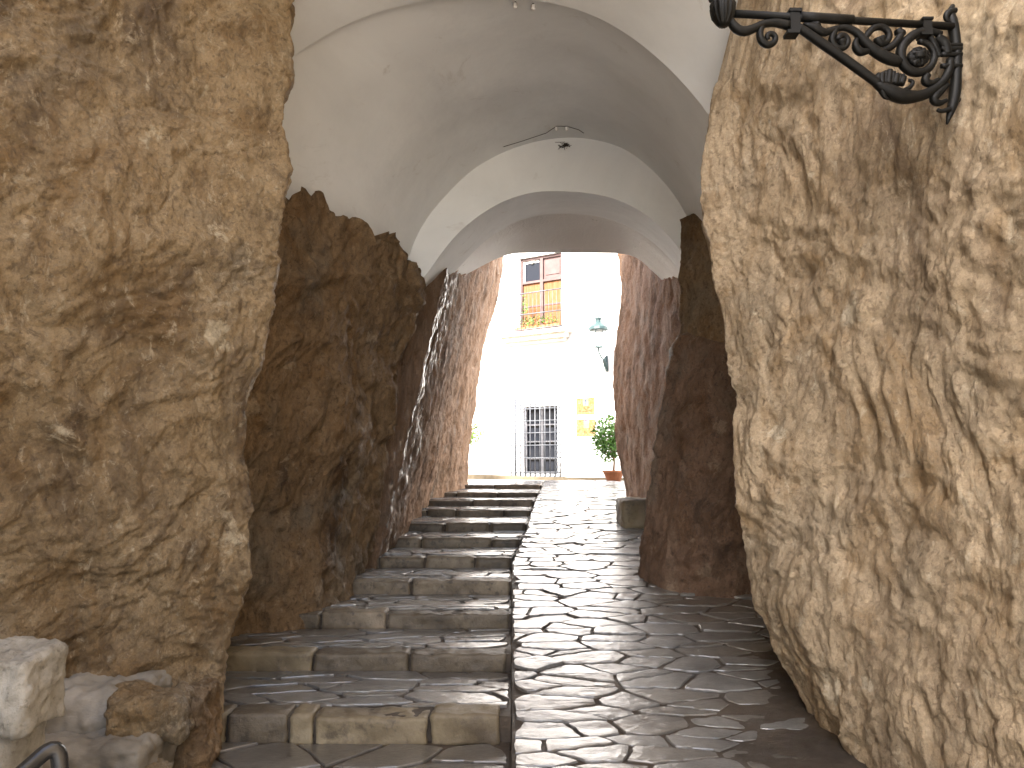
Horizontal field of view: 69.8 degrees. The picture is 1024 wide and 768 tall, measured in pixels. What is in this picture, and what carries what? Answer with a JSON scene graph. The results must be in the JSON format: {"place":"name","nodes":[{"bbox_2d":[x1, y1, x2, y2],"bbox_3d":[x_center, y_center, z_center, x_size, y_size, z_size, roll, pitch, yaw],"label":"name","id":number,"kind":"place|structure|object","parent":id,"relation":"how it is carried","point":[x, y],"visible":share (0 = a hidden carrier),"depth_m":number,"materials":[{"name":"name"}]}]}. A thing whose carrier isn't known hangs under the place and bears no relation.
{"place":"outdoors","nodes":[
{"label":"outdoors","id":0,"kind":"place"},
{"bbox_2d":[211,742,509,767],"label":"pavement","id":1,"kind":"structure","parent":0,"point":[273,755],"depth_m":3.46,"materials":[{"name":"grey stone"}]},
{"bbox_2d":[0,721,46,767],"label":"white footing","id":2,"kind":"object","parent":1,"relation":"on","point":[14,753],"visible":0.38,"depth_m":2.23,"materials":[{"name":"stone"}]},
{"bbox_2d":[0,636,68,740],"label":"stone block","id":3,"kind":"structure","parent":2,"relation":"on","point":[32,677],"depth_m":2.23,"materials":[{"name":"stone"}]},
{"bbox_2d":[16,741,68,767],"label":"handrail","id":4,"kind":"object","parent":1,"relation":"on","point":[55,753],"visible":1,"depth_m":1.51,"materials":[{"name":"grey metal"}]},
{"bbox_2d":[42,670,222,767],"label":"rock ledge","id":5,"kind":"object","parent":1,"relation":"on","point":[151,719],"visible":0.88,"depth_m":3.08,"materials":[{"name":"stone"}]},
{"bbox_2d":[468,479,544,485],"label":"street","id":6,"kind":"structure","parent":0,"point":[501,480],"depth_m":17.62,"materials":[{"name":"grey stone"}]},
{"bbox_2d":[470,423,484,444],"bbox_3d":[-1.354,1.645,18.512,1.323,1.522,1.338,0,-6,0],"label":"potted shrub","id":7,"kind":"object","parent":6,"relation":"on","point":[477,435],"visible":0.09,"depth_m":18.54,"materials":[{"name":"green plant"}]},
{"bbox_2d":[468,474,623,480],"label":"kerb","id":8,"kind":"structure","parent":6,"relation":"on","point":[484,476],"depth_m":18.54,"materials":[{"name":"beige stone"}]},
{"bbox_2d":[509,493,538,767],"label":"ground","id":9,"kind":"structure","parent":0,"point":[510,759],"depth_m":4.64,"materials":[{"name":"grey stone"}]},
{"bbox_2d":[0,0,294,737],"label":"rock wall","id":10,"kind":"structure","parent":9,"relation":"on","point":[146,169],"depth_m":3.37,"materials":[{"name":"stone"}]},
{"bbox_2d":[231,186,425,636],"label":"rock wall","id":11,"kind":"structure","parent":9,"relation":"on","point":[322,400],"depth_m":5.31,"materials":[{"name":"brown stone"}]},
{"bbox_2d":[282,0,737,285],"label":"vaulted ceiling","id":12,"kind":"structure","parent":11,"relation":"on","point":[406,121],"depth_m":5.73,"materials":[{"name":"white paint"}]},
{"bbox_2d":[531,3,535,10],"bbox_3d":[0.140,-2.485,4.808,0.030,0.075,0.029,0,-6,0],"label":"ceramic insulator","id":13,"kind":"object","parent":12,"relation":"attached to","point":[533,6],"visible":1,"depth_m":4.80,"materials":[{"name":"white ceramic"}]},
{"bbox_2d":[555,142,571,148],"bbox_3d":[0.474,-2.202,6.775,0.148,0.086,0.077,0,-6,0],"label":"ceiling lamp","id":14,"kind":"object","parent":12,"relation":"attached to","point":[564,145],"visible":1,"depth_m":6.76,"materials":[{"name":"black metal"}]},
{"bbox_3d":[0.396,-2.293,6.544,0.030,0.075,0.029,0,-6,0],"label":"ceramic insulator","id":15,"kind":"object","parent":12,"relation":"attached to","visible":0},
{"bbox_2d":[503,126,582,146],"bbox_3d":[0.283,-2.229,6.612,0.732,0.127,0.158,0,-6,4],"label":"cable","id":16,"kind":"object","parent":15,"relation":"attached to","point":[544,133],"visible":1,"depth_m":6.65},
{"bbox_2d":[221,481,542,750],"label":"staircase","id":17,"kind":"structure","parent":9,"relation":"on","point":[409,642],"depth_m":4.49,"materials":[{"name":"stone"}]},
{"bbox_2d":[365,256,502,568],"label":"rock wall","id":18,"kind":"structure","parent":9,"relation":"on","point":[429,440],"depth_m":8.28,"materials":[{"name":"stone"}]},
{"bbox_2d":[468,253,622,477],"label":"white house","id":19,"kind":"structure","parent":9,"relation":"on","point":[532,385],"depth_m":18.98,"materials":[{"name":"paint"}]},
{"bbox_2d":[511,397,563,476],"bbox_3d":[0.693,1.384,18.925,1.468,2.019,0.414,-4,-7,32],"label":"barred window","id":20,"kind":"structure","parent":19,"relation":"in","point":[541,432],"depth_m":18.94,"materials":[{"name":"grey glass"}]},
{"bbox_2d":[514,295,560,331],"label":"balcony plants","id":21,"kind":"object","parent":19,"relation":"on","point":[533,323],"visible":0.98,"depth_m":19.04,"materials":[{"name":"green plant"}]},
{"bbox_2d":[521,253,561,326],"bbox_3d":[0.802,-2.386,19.406,1.274,2.037,0.152,-4,-8,34],"label":"balcony window","id":22,"kind":"structure","parent":19,"relation":"in","point":[540,273],"depth_m":19.42,"materials":[{"name":"brown wood"}]},
{"bbox_2d":[576,397,595,415],"bbox_3d":[1.833,0.560,18.281,0.531,0.451,0.049,-4,-7,32],"label":"tile plaque","id":23,"kind":"object","parent":19,"relation":"attached to","point":[585,406],"visible":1,"depth_m":18.27,"materials":[{"name":"yellow tile"}]},
{"bbox_2d":[576,419,596,437],"bbox_3d":[1.841,1.098,18.226,0.553,0.459,0.033,-4,-7,32],"label":"tile plaque","id":24,"kind":"object","parent":19,"relation":"attached to","point":[584,427],"visible":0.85,"depth_m":18.23,"materials":[{"name":"yellow tile"}]},
{"bbox_2d":[588,315,607,371],"bbox_3d":[2.206,-0.996,17.715,0.479,1.308,0.880,-6,-8,42],"label":"wall lantern","id":25,"kind":"object","parent":19,"relation":"attached to","point":[598,325],"depth_m":17.54,"materials":[{"name":"green metal"}]},
{"bbox_2d":[613,253,679,497],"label":"rock wall","id":26,"kind":"structure","parent":9,"relation":"on","point":[648,330],"depth_m":9.71,"materials":[{"name":"brown stone"}]},
{"bbox_2d":[638,332,750,598],"bbox_3d":[1.642,0.915,6.355,1.199,2.721,1.403,0,-6,0],"label":"boulder","id":27,"kind":"object","parent":9,"relation":"on","point":[691,540],"visible":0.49,"depth_m":5.89,"materials":[{"name":"red stone"}]},
{"bbox_2d":[678,213,724,341],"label":"rock wall","id":28,"kind":"structure","parent":9,"relation":"on","point":[700,313],"depth_m":6.29,"materials":[{"name":"brown stone"}]},
{"bbox_2d":[700,0,1023,767],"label":"rock wall","id":29,"kind":"structure","parent":9,"relation":"on","point":[864,241],"depth_m":3.16,"materials":[{"name":"stone"}]},
{"bbox_2d":[708,0,962,124],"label":"wall bracket","id":30,"kind":"object","parent":29,"relation":"attached to","point":[927,33],"depth_m":2.77,"materials":[{"name":"black metal"}]},
{"bbox_2d":[512,480,867,767],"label":"path","id":31,"kind":"structure","parent":0,"point":[618,661],"depth_m":4.36,"materials":[{"name":"grey stone"}]},
{"bbox_2d":[590,415,622,480],"bbox_3d":[2.217,1.405,16.141,1.017,1.477,1.063,0,-6,0],"label":"potted shrub","id":32,"kind":"object","parent":31,"relation":"on","point":[608,446],"visible":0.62,"depth_m":15.98,"materials":[{"name":"green plant"}]},
{"bbox_2d":[616,497,645,528],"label":"stone block","id":33,"kind":"structure","parent":31,"relation":"on","point":[630,511],"depth_m":8.15,"materials":[{"name":"grey stone"}]}
]}

